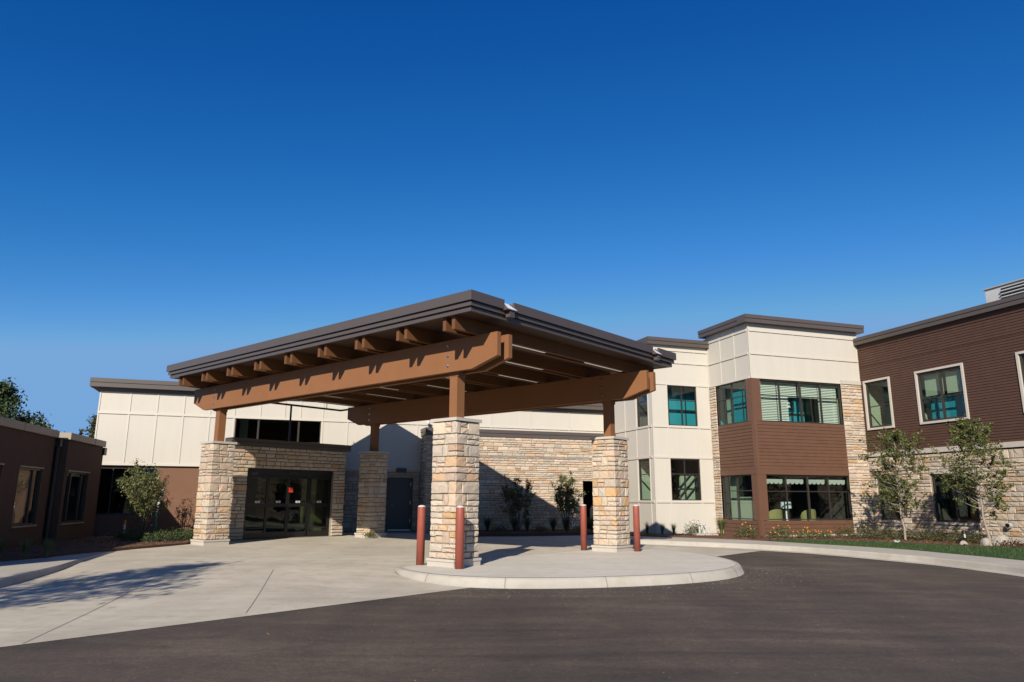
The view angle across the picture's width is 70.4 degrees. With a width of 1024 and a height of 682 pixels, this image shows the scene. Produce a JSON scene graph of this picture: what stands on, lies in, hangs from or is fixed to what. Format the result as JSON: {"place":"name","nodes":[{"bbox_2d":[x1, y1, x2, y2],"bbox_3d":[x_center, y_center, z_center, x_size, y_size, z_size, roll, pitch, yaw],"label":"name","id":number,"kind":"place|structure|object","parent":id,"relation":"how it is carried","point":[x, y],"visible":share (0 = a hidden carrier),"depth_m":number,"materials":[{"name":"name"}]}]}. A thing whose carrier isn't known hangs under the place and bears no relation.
{"place":"outdoors","nodes":[
{"label":"outdoors","id":0,"kind":"place"},
{"bbox_2d":[0,540,5,555],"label":"ornamental grass","id":1,"kind":"object","parent":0,"point":[2,544],"depth_m":15.45,"materials":[{"name":"green plant"}]},
{"bbox_2d":[41,538,55,557],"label":"ornamental grass","id":2,"kind":"object","parent":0,"point":[48,549],"depth_m":15.81,"materials":[{"name":"green plant"}]},
{"bbox_2d":[0,551,112,594],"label":"pavement","id":3,"kind":"structure","parent":0,"point":[14,574],"depth_m":13.97,"materials":[{"name":"concrete"}]},
{"bbox_2d":[0,534,190,561],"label":"mulch bed","id":4,"kind":"object","parent":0,"point":[20,556],"visible":0.41,"depth_m":18.43,"materials":[{"name":"brown soil"}]},
{"bbox_2d":[15,538,36,555],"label":"ornamental grass","id":5,"kind":"object","parent":4,"relation":"on","point":[25,547],"depth_m":15.57,"materials":[{"name":"green plant"}]},
{"bbox_2d":[0,416,106,547],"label":"wing","id":6,"kind":"structure","parent":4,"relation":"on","point":[49,482],"depth_m":20.37,"materials":[{"name":"brown brick"},{"name":"tan metal"},{"name":"glass"}]},
{"bbox_2d":[10,465,43,527],"bbox_3d":[-12.833,4.109,19.180,0.143,1.566,1.571,3,-13,-13],"label":"window","id":7,"kind":"structure","parent":6,"relation":"in","point":[25,524],"depth_m":19.50,"materials":[{"name":"brown metal"}]},
{"bbox_2d":[60,470,89,524],"bbox_3d":[-13.306,4.753,22.074,0.143,1.576,1.948,3,-13,-13],"label":"window","id":8,"kind":"structure","parent":6,"relation":"in","point":[64,522],"depth_m":22.43,"materials":[{"name":"brown metal"}]},
{"bbox_2d":[110,526,144,538],"bbox_3d":[-11.971,6.026,22.808,1.035,0.441,1.056,0,-12,0],"label":"spreading evergreen","id":9,"kind":"object","parent":4,"relation":"on","point":[125,530],"visible":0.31,"depth_m":22.73,"materials":[{"name":"green plant"}]},
{"bbox_2d":[111,529,152,539],"bbox_3d":[-11.438,5.939,22.227,1.277,0.371,1.263,0,-12,0],"label":"spreading evergreen","id":10,"kind":"object","parent":4,"relation":"on","point":[133,533],"visible":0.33,"depth_m":22.02,"materials":[{"name":"green plant"}]},
{"bbox_2d":[118,531,160,540],"bbox_3d":[-10.881,5.820,21.602,1.224,0.328,1.243,0,-12,0],"label":"spreading evergreen","id":11,"kind":"object","parent":4,"relation":"on","point":[137,537],"visible":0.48,"depth_m":21.35,"materials":[{"name":"green plant"}]},
{"bbox_2d":[109,458,172,533],"bbox_3d":[-11.663,4.992,23.053,1.818,2.503,1.862,-11,-17,43],"label":"tall shrub","id":12,"kind":"object","parent":4,"relation":"on","point":[137,497],"visible":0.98,"depth_m":22.85,"materials":[{"name":"green plant"}]},
{"bbox_2d":[153,489,163,531],"bbox_3d":[-11.932,5.783,24.502,0.268,1.659,0.095,-3,-13,14],"label":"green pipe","id":13,"kind":"object","parent":4,"relation":"on","point":[155,524],"visible":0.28,"depth_m":24.45,"materials":[{"name":"green metal"}]},
{"bbox_2d":[138,532,179,542],"bbox_3d":[-10.303,5.682,21.096,1.191,0.385,1.141,0,-12,0],"label":"spreading evergreen","id":14,"kind":"object","parent":4,"relation":"on","point":[153,537],"visible":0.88,"depth_m":21.03,"materials":[{"name":"green plant"}]},
{"bbox_2d":[154,527,186,538],"bbox_3d":[-10.599,5.936,22.349,1.236,0.422,1.315,0,-12,0],"label":"spreading evergreen","id":15,"kind":"object","parent":4,"relation":"on","point":[174,529],"visible":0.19,"depth_m":22.34,"materials":[{"name":"green plant"}]},
{"bbox_2d":[168,528,193,540],"bbox_3d":[-9.855,5.828,21.844,1.015,0.422,1.085,0,-12,0],"label":"spreading evergreen","id":16,"kind":"object","parent":4,"relation":"on","point":[180,535],"visible":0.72,"depth_m":21.74,"materials":[{"name":"green plant"}]},
{"bbox_2d":[172,494,195,530],"bbox_3d":[-11.163,5.949,24.789,0.645,1.412,0.735,2,-12,-9],"label":"dark shrub","id":17,"kind":"object","parent":4,"relation":"on","point":[183,516],"visible":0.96,"depth_m":24.66,"materials":[{"name":"green plant"}]},
{"bbox_2d":[0,529,756,647],"bbox_3d":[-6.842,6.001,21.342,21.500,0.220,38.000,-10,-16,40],"label":"concrete driveway","id":18,"kind":"structure","parent":0,"point":[195,583],"depth_m":12.40,"materials":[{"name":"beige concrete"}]},
{"bbox_2d":[0,377,44,422],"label":"background tree","id":19,"kind":"object","parent":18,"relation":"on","point":[8,397],"visible":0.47,"depth_m":44.07,"materials":[{"name":"green plant"}]},
{"bbox_2d":[26,412,64,432],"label":"background tree","id":20,"kind":"object","parent":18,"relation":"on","point":[35,422],"visible":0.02,"depth_m":42.87,"materials":[{"name":"green plant"}]},
{"bbox_2d":[78,414,96,437],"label":"background tree","id":21,"kind":"object","parent":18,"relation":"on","point":[91,430],"visible":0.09,"depth_m":42.58,"materials":[{"name":"green plant"}]},
{"bbox_2d":[22,539,651,643],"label":"driveway joints","id":22,"kind":"object","parent":18,"relation":"on","point":[164,572],"visible":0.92,"depth_m":10.77,"materials":[{"name":"grey concrete"}]},
{"bbox_2d":[362,528,375,536],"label":"shrub","id":23,"kind":"object","parent":18,"relation":"on","point":[373,535],"visible":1,"depth_m":24.31,"materials":[{"name":"green plant"}]},
{"bbox_2d":[166,289,675,567],"bbox_3d":[-2.943,3.082,20.276,12.810,5.216,8.060,-10,-16,40],"label":"entrance canopy","id":24,"kind":"object","parent":18,"relation":"on","point":[446,365],"visible":0.98,"depth_m":18.52,"materials":[{"name":"wood"},{"name":"metal"},{"name":"stone"}]},
{"bbox_2d":[90,293,1023,542],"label":"care building","id":25,"kind":"structure","parent":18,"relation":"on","point":[709,430],"depth_m":27.53,"materials":[{"name":"brown paint"}]},
{"bbox_2d":[96,467,158,514],"bbox_3d":[-13.714,5.300,25.699,1.976,1.660,0.685,1,-12,-1],"label":"window","id":26,"kind":"structure","parent":25,"relation":"in","point":[112,503],"depth_m":25.59,"materials":[{"name":"black glass"}]},
{"bbox_2d":[234,418,320,442],"bbox_3d":[-8.921,3.444,27.721,3.130,0.860,0.070,4,-13,-19],"label":"window","id":27,"kind":"structure","parent":25,"relation":"in","point":[236,418],"depth_m":27.79,"materials":[{"name":"black metal"}]},
{"bbox_2d":[242,468,332,538],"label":"sliding door","id":28,"kind":"structure","parent":25,"relation":"in","point":[276,502],"depth_m":24.17,"materials":[{"name":"black glass"}]},
{"bbox_2d":[271,403,347,440],"bbox_3d":[-6.510,2.679,24.596,2.835,1.800,3.765,-10,-16,40],"label":"sprinkler pipe","id":29,"kind":"object","parent":25,"relation":"on","point":[291,405],"visible":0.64,"depth_m":25.43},
{"bbox_2d":[388,480,410,529],"bbox_3d":[-4.443,6.455,28.655,0.857,1.905,0.065,4,-13,-19],"label":"door","id":30,"kind":"structure","parent":25,"relation":"in","point":[399,490],"depth_m":28.64,"materials":[{"name":"metal"}]},
{"bbox_2d":[637,398,646,426],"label":"window","id":31,"kind":"structure","parent":25,"relation":"in","point":[638,402],"depth_m":29.57,"materials":[{"name":"black metal"}]},
{"bbox_2d":[639,459,650,499],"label":"window","id":32,"kind":"structure","parent":25,"relation":"in","point":[640,474],"depth_m":28.99,"materials":[{"name":"black metal"}]},
{"bbox_2d":[667,385,697,425],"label":"window","id":33,"kind":"structure","parent":25,"relation":"in","point":[681,400],"depth_m":29.05,"materials":[{"name":"black metal"}]},
{"bbox_2d":[670,459,700,499],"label":"window","id":34,"kind":"structure","parent":25,"relation":"in","point":[698,474],"depth_m":28.46,"materials":[{"name":"black metal"}]},
{"bbox_2d":[717,380,747,425],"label":"window","id":35,"kind":"structure","parent":25,"relation":"in","point":[730,384],"depth_m":28.20,"materials":[{"name":"black metal"}]},
{"bbox_2d":[722,475,753,519],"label":"window","id":36,"kind":"structure","parent":25,"relation":"in","point":[723,480],"depth_m":27.41,"materials":[{"name":"black metal"}]},
{"bbox_2d":[767,509,782,520],"bbox_3d":[9.708,6.717,27.084,0.660,0.880,0.720,4,-13,-19],"label":"armchair","id":37,"kind":"object","parent":25,"relation":"on","point":[775,514],"visible":0.3,"depth_m":26.80,"materials":[{"name":"fabric"}]},
{"bbox_2d":[781,401,790,419],"bbox_3d":[10.575,3.045,27.926,0.340,1.420,0.335,0,-12,0],"label":"floor lamp","id":38,"kind":"object","parent":25,"relation":"on","point":[788,403],"visible":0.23,"depth_m":27.93,"materials":[{"name":"white"}]},
{"bbox_2d":[760,379,842,424],"bbox_3d":[11.002,2.337,27.652,3.770,1.570,0.070,4,-13,-19],"label":"window","id":39,"kind":"structure","parent":25,"relation":"in","point":[799,387],"depth_m":27.71,"materials":[{"name":"black metal"}]},
{"bbox_2d":[801,509,815,520],"bbox_3d":[11.164,6.829,27.574,0.660,0.880,0.720,4,-13,-19],"label":"armchair","id":40,"kind":"object","parent":25,"relation":"on","point":[805,514],"visible":0.3,"depth_m":27.31,"materials":[{"name":"fabric"}]},
{"bbox_2d":[766,475,851,519],"bbox_3d":[10.999,5.796,26.901,3.790,1.610,0.070,4,-13,-19],"label":"window","id":41,"kind":"structure","parent":25,"relation":"in","point":[807,482],"depth_m":26.95,"materials":[{"name":"black metal"}]},
{"bbox_2d":[865,380,891,427],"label":"window","id":42,"kind":"structure","parent":25,"relation":"in","point":[867,387],"depth_m":28.14,"materials":[{"name":"black metal"}]},
{"bbox_2d":[878,475,900,519],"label":"window","id":43,"kind":"structure","parent":25,"relation":"in","point":[882,509],"depth_m":27.30,"materials":[{"name":"black metal"}]},
{"bbox_2d":[917,367,966,421],"bbox_3d":[14.968,1.864,25.254,0.070,1.760,1.780,4,-13,-19],"label":"window","id":44,"kind":"structure","parent":25,"relation":"in","point":[942,396],"depth_m":25.36,"materials":[{"name":"black metal"}]},
{"bbox_2d":[932,473,979,522],"bbox_3d":[14.996,5.295,24.515,0.070,1.600,1.650,4,-13,-19],"label":"window","id":45,"kind":"structure","parent":25,"relation":"in","point":[933,477],"depth_m":24.67,"materials":[{"name":"black metal"}]},
{"bbox_2d":[982,278,1023,302],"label":"rooftop unit","id":46,"kind":"object","parent":25,"relation":"on","point":[1005,290],"visible":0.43,"depth_m":24.11,"materials":[{"name":"metal"}]},
{"bbox_2d":[1019,355,1023,384],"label":"window","id":47,"kind":"structure","parent":25,"relation":"in","point":[1020,356],"depth_m":22.64,"materials":[{"name":"glass"}]},
{"bbox_2d":[0,551,1023,681],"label":"asphalt road","id":48,"kind":"structure","parent":0,"point":[886,621],"depth_m":7.83,"materials":[{"name":"grey asphalt"}]},
{"bbox_2d":[393,549,743,588],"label":"island kerb","id":49,"kind":"structure","parent":48,"relation":"on","point":[580,582],"depth_m":12.46,"materials":[{"name":"concrete"}]},
{"bbox_2d":[146,567,1023,680],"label":"road grit","id":50,"kind":"object","parent":48,"relation":"on","point":[673,590],"visible":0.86,"depth_m":11.64,"materials":[{"name":"stone"}]},
{"bbox_2d":[0,0,1023,436],"label":"sky","id":51,"kind":"structure","parent":0,"point":[181,180],"materials":[{"name":"blue"}]},
{"bbox_2d":[505,515,521,530],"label":"ornamental grass","id":52,"kind":"object","parent":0,"point":[513,523],"depth_m":27.38,"materials":[{"name":"green plant"}]},
{"bbox_2d":[522,516,536,530],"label":"ornamental grass","id":53,"kind":"object","parent":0,"point":[527,523],"depth_m":27.50,"materials":[{"name":"green plant"}]},
{"bbox_2d":[478,529,594,536],"bbox_3d":[1.146,7.356,27.781,8.104,0.170,2.859,4,-13,-17],"label":"mulch bed","id":54,"kind":"object","parent":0,"point":[530,533],"visible":0.35,"depth_m":26.45,"materials":[{"name":"brown soil"}]},
{"bbox_2d":[479,516,492,530],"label":"ornamental grass","id":55,"kind":"object","parent":54,"relation":"on","point":[487,523],"depth_m":27.30,"materials":[{"name":"green plant"}]},
{"bbox_2d":[493,523,507,531],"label":"shrub","id":56,"kind":"object","parent":54,"relation":"on","point":[499,529],"visible":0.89,"depth_m":26.94,"materials":[{"name":"green plant"}]},
{"bbox_2d":[499,474,536,530],"bbox_3d":[0.193,6.260,28.132,1.516,2.190,1.491,0,-12,0],"label":"tall shrub","id":57,"kind":"object","parent":54,"relation":"on","point":[515,500],"visible":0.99,"depth_m":27.98,"materials":[{"name":"green plant"}]},
{"bbox_2d":[533,523,548,531],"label":"shrub","id":58,"kind":"object","parent":54,"relation":"on","point":[541,528],"visible":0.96,"depth_m":27.34,"materials":[{"name":"green plant"}]},
{"bbox_2d":[542,516,558,530],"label":"ornamental grass","id":59,"kind":"object","parent":54,"relation":"on","point":[553,523],"depth_m":27.55,"materials":[{"name":"green plant"}]},
{"bbox_2d":[559,517,572,530],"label":"ornamental grass","id":60,"kind":"object","parent":54,"relation":"on","point":[566,524],"depth_m":27.77,"materials":[{"name":"green plant"}]},
{"bbox_2d":[550,470,585,530],"bbox_3d":[2.154,6.171,28.258,1.273,2.430,1.469,-10,-16,38],"label":"tall shrub","id":61,"kind":"object","parent":54,"relation":"on","point":[567,492],"visible":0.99,"depth_m":28.03,"materials":[{"name":"green plant"}]},
{"bbox_2d":[572,523,580,530],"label":"shrub","id":62,"kind":"object","parent":54,"relation":"on","point":[577,528],"visible":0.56,"depth_m":27.62,"materials":[{"name":"green plant"}]},
{"bbox_2d":[587,515,593,530],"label":"ornamental grass","id":63,"kind":"object","parent":54,"relation":"on","point":[590,523],"depth_m":28.03,"materials":[{"name":"green plant"}]},
{"bbox_2d":[403,549,734,577],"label":"island paving","id":64,"kind":"structure","parent":0,"point":[586,563],"depth_m":14.60,"materials":[{"name":"concrete"}]},
{"bbox_2d":[416,505,425,564],"bbox_3d":[-1.840,3.919,14.683,0.166,1.176,0.166,0,-12,0],"label":"bollard","id":65,"kind":"object","parent":64,"relation":"on","point":[420,548],"visible":0.98,"depth_m":14.62,"materials":[{"name":"red metal"}]},
{"bbox_2d":[455,505,464,568],"bbox_3d":[-0.997,3.745,13.872,0.166,1.176,0.166,0,-12,0],"label":"bollard","id":66,"kind":"object","parent":64,"relation":"on","point":[459,541],"visible":0.98,"depth_m":13.80,"materials":[{"name":"red metal"}]},
{"bbox_2d":[580,504,586,549],"bbox_3d":[1.881,4.885,19.053,0.166,1.176,0.166,0,-12,0],"label":"bollard","id":67,"kind":"object","parent":64,"relation":"on","point":[583,516],"visible":1,"depth_m":19.00,"materials":[{"name":"red metal"}]},
{"bbox_2d":[633,504,640,551],"bbox_3d":[3.213,4.814,18.708,0.166,1.176,0.166,0,-12,0],"label":"bollard","id":68,"kind":"object","parent":64,"relation":"on","point":[636,526],"visible":1,"depth_m":18.64,"materials":[{"name":"red metal"}]},
{"bbox_2d":[780,502,791,518],"bbox_3d":[10.392,6.443,27.504,0.400,0.680,0.400,0,-12,0],"label":"table lamp","id":69,"kind":"object","parent":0,"point":[783,504],"visible":0.74,"depth_m":27.43,"materials":[{"name":"white"}]},
{"bbox_2d":[587,535,1023,576],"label":"pavement","id":70,"kind":"structure","parent":0,"point":[999,565],"depth_m":19.35,"materials":[{"name":"concrete"}]},
{"bbox_2d":[630,531,1023,547],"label":"mulch bed","id":71,"kind":"object","parent":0,"point":[736,538],"visible":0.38,"depth_m":24.48,"materials":[{"name":"brown soil"}]},
{"bbox_2d":[2,528,1021,557],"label":"mulch chips","id":72,"kind":"object","parent":71,"relation":"on","point":[512,531],"visible":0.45,"depth_m":22.57,"materials":[{"name":"brown wood"}]},
{"bbox_2d":[644,521,651,533],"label":"ornamental grass","id":73,"kind":"object","parent":71,"relation":"on","point":[646,525],"depth_m":26.95,"materials":[{"name":"green plant"}]},
{"bbox_2d":[669,523,676,533],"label":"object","id":74,"kind":"object","parent":71,"relation":"on","point":[673,527],"depth_m":27.23,"materials":[{"name":"green plant"}]},
{"bbox_2d":[682,520,702,533],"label":"flowering shrub","id":75,"kind":"object","parent":71,"relation":"on","point":[696,529],"visible":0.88,"depth_m":27.15,"materials":[{"name":"green plant"}]},
{"bbox_2d":[692,524,717,534],"bbox_3d":[7.086,6.929,26.692,0.780,0.420,0.700,0,-12,0],"label":"fire connection","id":76,"kind":"object","parent":71,"relation":"on","point":[704,532],"visible":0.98,"depth_m":26.63,"materials":[{"name":"metal"}]},
{"bbox_2d":[715,517,729,534],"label":"ornamental grass","id":77,"kind":"object","parent":71,"relation":"on","point":[721,523],"depth_m":26.50,"materials":[{"name":"green plant"}]},
{"bbox_2d":[734,522,757,536],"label":"flowering plant","id":78,"kind":"object","parent":71,"relation":"on","point":[751,532],"visible":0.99,"depth_m":25.12,"materials":[{"name":"green plant"}]},
{"bbox_2d":[766,529,778,537],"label":"flowering plant","id":79,"kind":"object","parent":71,"relation":"on","point":[771,534],"visible":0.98,"depth_m":24.90,"materials":[{"name":"green plant"}]},
{"bbox_2d":[771,523,794,537],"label":"flowering plant","id":80,"kind":"object","parent":71,"relation":"on","point":[783,532],"visible":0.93,"depth_m":24.89,"materials":[{"name":"green plant"}]},
{"bbox_2d":[795,526,817,537],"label":"flowering plant","id":81,"kind":"object","parent":71,"relation":"on","point":[800,534],"visible":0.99,"depth_m":24.66,"materials":[{"name":"green plant"}]},
{"bbox_2d":[812,528,832,537],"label":"flowering plant","id":82,"kind":"object","parent":71,"relation":"on","point":[821,535],"visible":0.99,"depth_m":24.62,"materials":[{"name":"green plant"}]},
{"bbox_2d":[831,523,863,538],"bbox_3d":[11.247,6.420,24.558,1.058,0.516,1.034,0,-12,0],"label":"shrub","id":83,"kind":"object","parent":71,"relation":"on","point":[850,531],"visible":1,"depth_m":24.41,"materials":[{"name":"green plant"}]},
{"bbox_2d":[854,521,879,537],"bbox_3d":[12.012,6.409,24.703,0.884,0.607,0.885,0,-12,0],"label":"shrub","id":84,"kind":"object","parent":71,"relation":"on","point":[871,532],"visible":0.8,"depth_m":24.64,"materials":[{"name":"green plant"}]},
{"bbox_2d":[868,526,899,539],"bbox_3d":[12.291,6.332,23.967,0.910,0.444,0.962,0,-12,0],"label":"shrub","id":85,"kind":"object","parent":71,"relation":"on","point":[881,534],"visible":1,"depth_m":23.96,"materials":[{"name":"green plant"}]},
{"bbox_2d":[858,427,935,539],"bbox_3d":[12.723,4.674,24.025,2.247,3.734,1.918,-11,-16,41],"label":"birch tree","id":86,"kind":"object","parent":71,"relation":"on","point":[895,436],"visible":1,"depth_m":23.96,"materials":[{"name":"green plant"}]},
{"bbox_2d":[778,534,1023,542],"bbox_3d":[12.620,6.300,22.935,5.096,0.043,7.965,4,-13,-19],"label":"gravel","id":87,"kind":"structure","parent":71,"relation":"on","point":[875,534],"depth_m":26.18,"materials":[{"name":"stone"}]},
{"bbox_2d":[889,526,916,538],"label":"shrub","id":88,"kind":"object","parent":71,"relation":"on","point":[899,534],"visible":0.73,"depth_m":24.09,"materials":[{"name":"green plant"}]},
{"bbox_2d":[908,525,936,540],"bbox_3d":[13.322,6.212,23.532,0.837,0.500,0.897,0,-12,0],"label":"shrub","id":89,"kind":"object","parent":71,"relation":"on","point":[922,532],"visible":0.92,"depth_m":23.46,"materials":[{"name":"green plant"}]},
{"bbox_2d":[927,526,952,540],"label":"shrub","id":90,"kind":"object","parent":71,"relation":"on","point":[941,538],"visible":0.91,"depth_m":23.03,"materials":[{"name":"green plant"}]},
{"bbox_2d":[948,528,972,542],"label":"shrub","id":91,"kind":"object","parent":71,"relation":"on","point":[958,536],"visible":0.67,"depth_m":22.20,"materials":[{"name":"green plant"}]},
{"bbox_2d":[961,530,966,540],"bbox_3d":[13.489,5.845,21.625,0.127,0.424,0.229,-4,-13,20],"label":"floodlight","id":92,"kind":"object","parent":71,"relation":"on","point":[964,534],"visible":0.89,"depth_m":21.59,"materials":[{"name":"white metal"}]},
{"bbox_2d":[927,414,1019,541],"bbox_3d":[13.727,4.058,21.474,2.037,3.859,2.318,-11,-17,42],"label":"birch tree","id":93,"kind":"object","parent":71,"relation":"on","point":[968,434],"visible":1,"depth_m":21.51,"materials":[{"name":"green plant"}]},
{"bbox_2d":[966,527,991,543],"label":"shrub","id":94,"kind":"object","parent":71,"relation":"on","point":[975,538],"visible":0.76,"depth_m":21.62,"materials":[{"name":"green plant"}]},
{"bbox_2d":[980,538,992,545],"bbox_3d":[13.709,5.809,21.016,0.278,0.237,0.345,0,-12,0],"label":"boulder","id":95,"kind":"object","parent":71,"relation":"on","point":[984,541],"visible":0.96,"depth_m":20.91,"materials":[{"name":"beige stone"}]},
{"bbox_2d":[991,534,1015,545],"bbox_3d":[14.201,5.762,21.009,0.453,0.328,0.574,9,-15,-36],"label":"boulder","id":96,"kind":"object","parent":71,"relation":"on","point":[1001,537],"visible":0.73,"depth_m":20.93,"materials":[{"name":"beige stone"}]},
{"bbox_2d":[993,538,1023,546],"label":"shrub","id":97,"kind":"object","parent":71,"relation":"on","point":[1009,543],"visible":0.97,"depth_m":20.16,"materials":[{"name":"green plant"}]},
{"bbox_2d":[767,539,1023,560],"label":"lawn","id":98,"kind":"structure","parent":0,"point":[994,556],"depth_m":19.46,"materials":[{"name":"green plant"}]}
]}

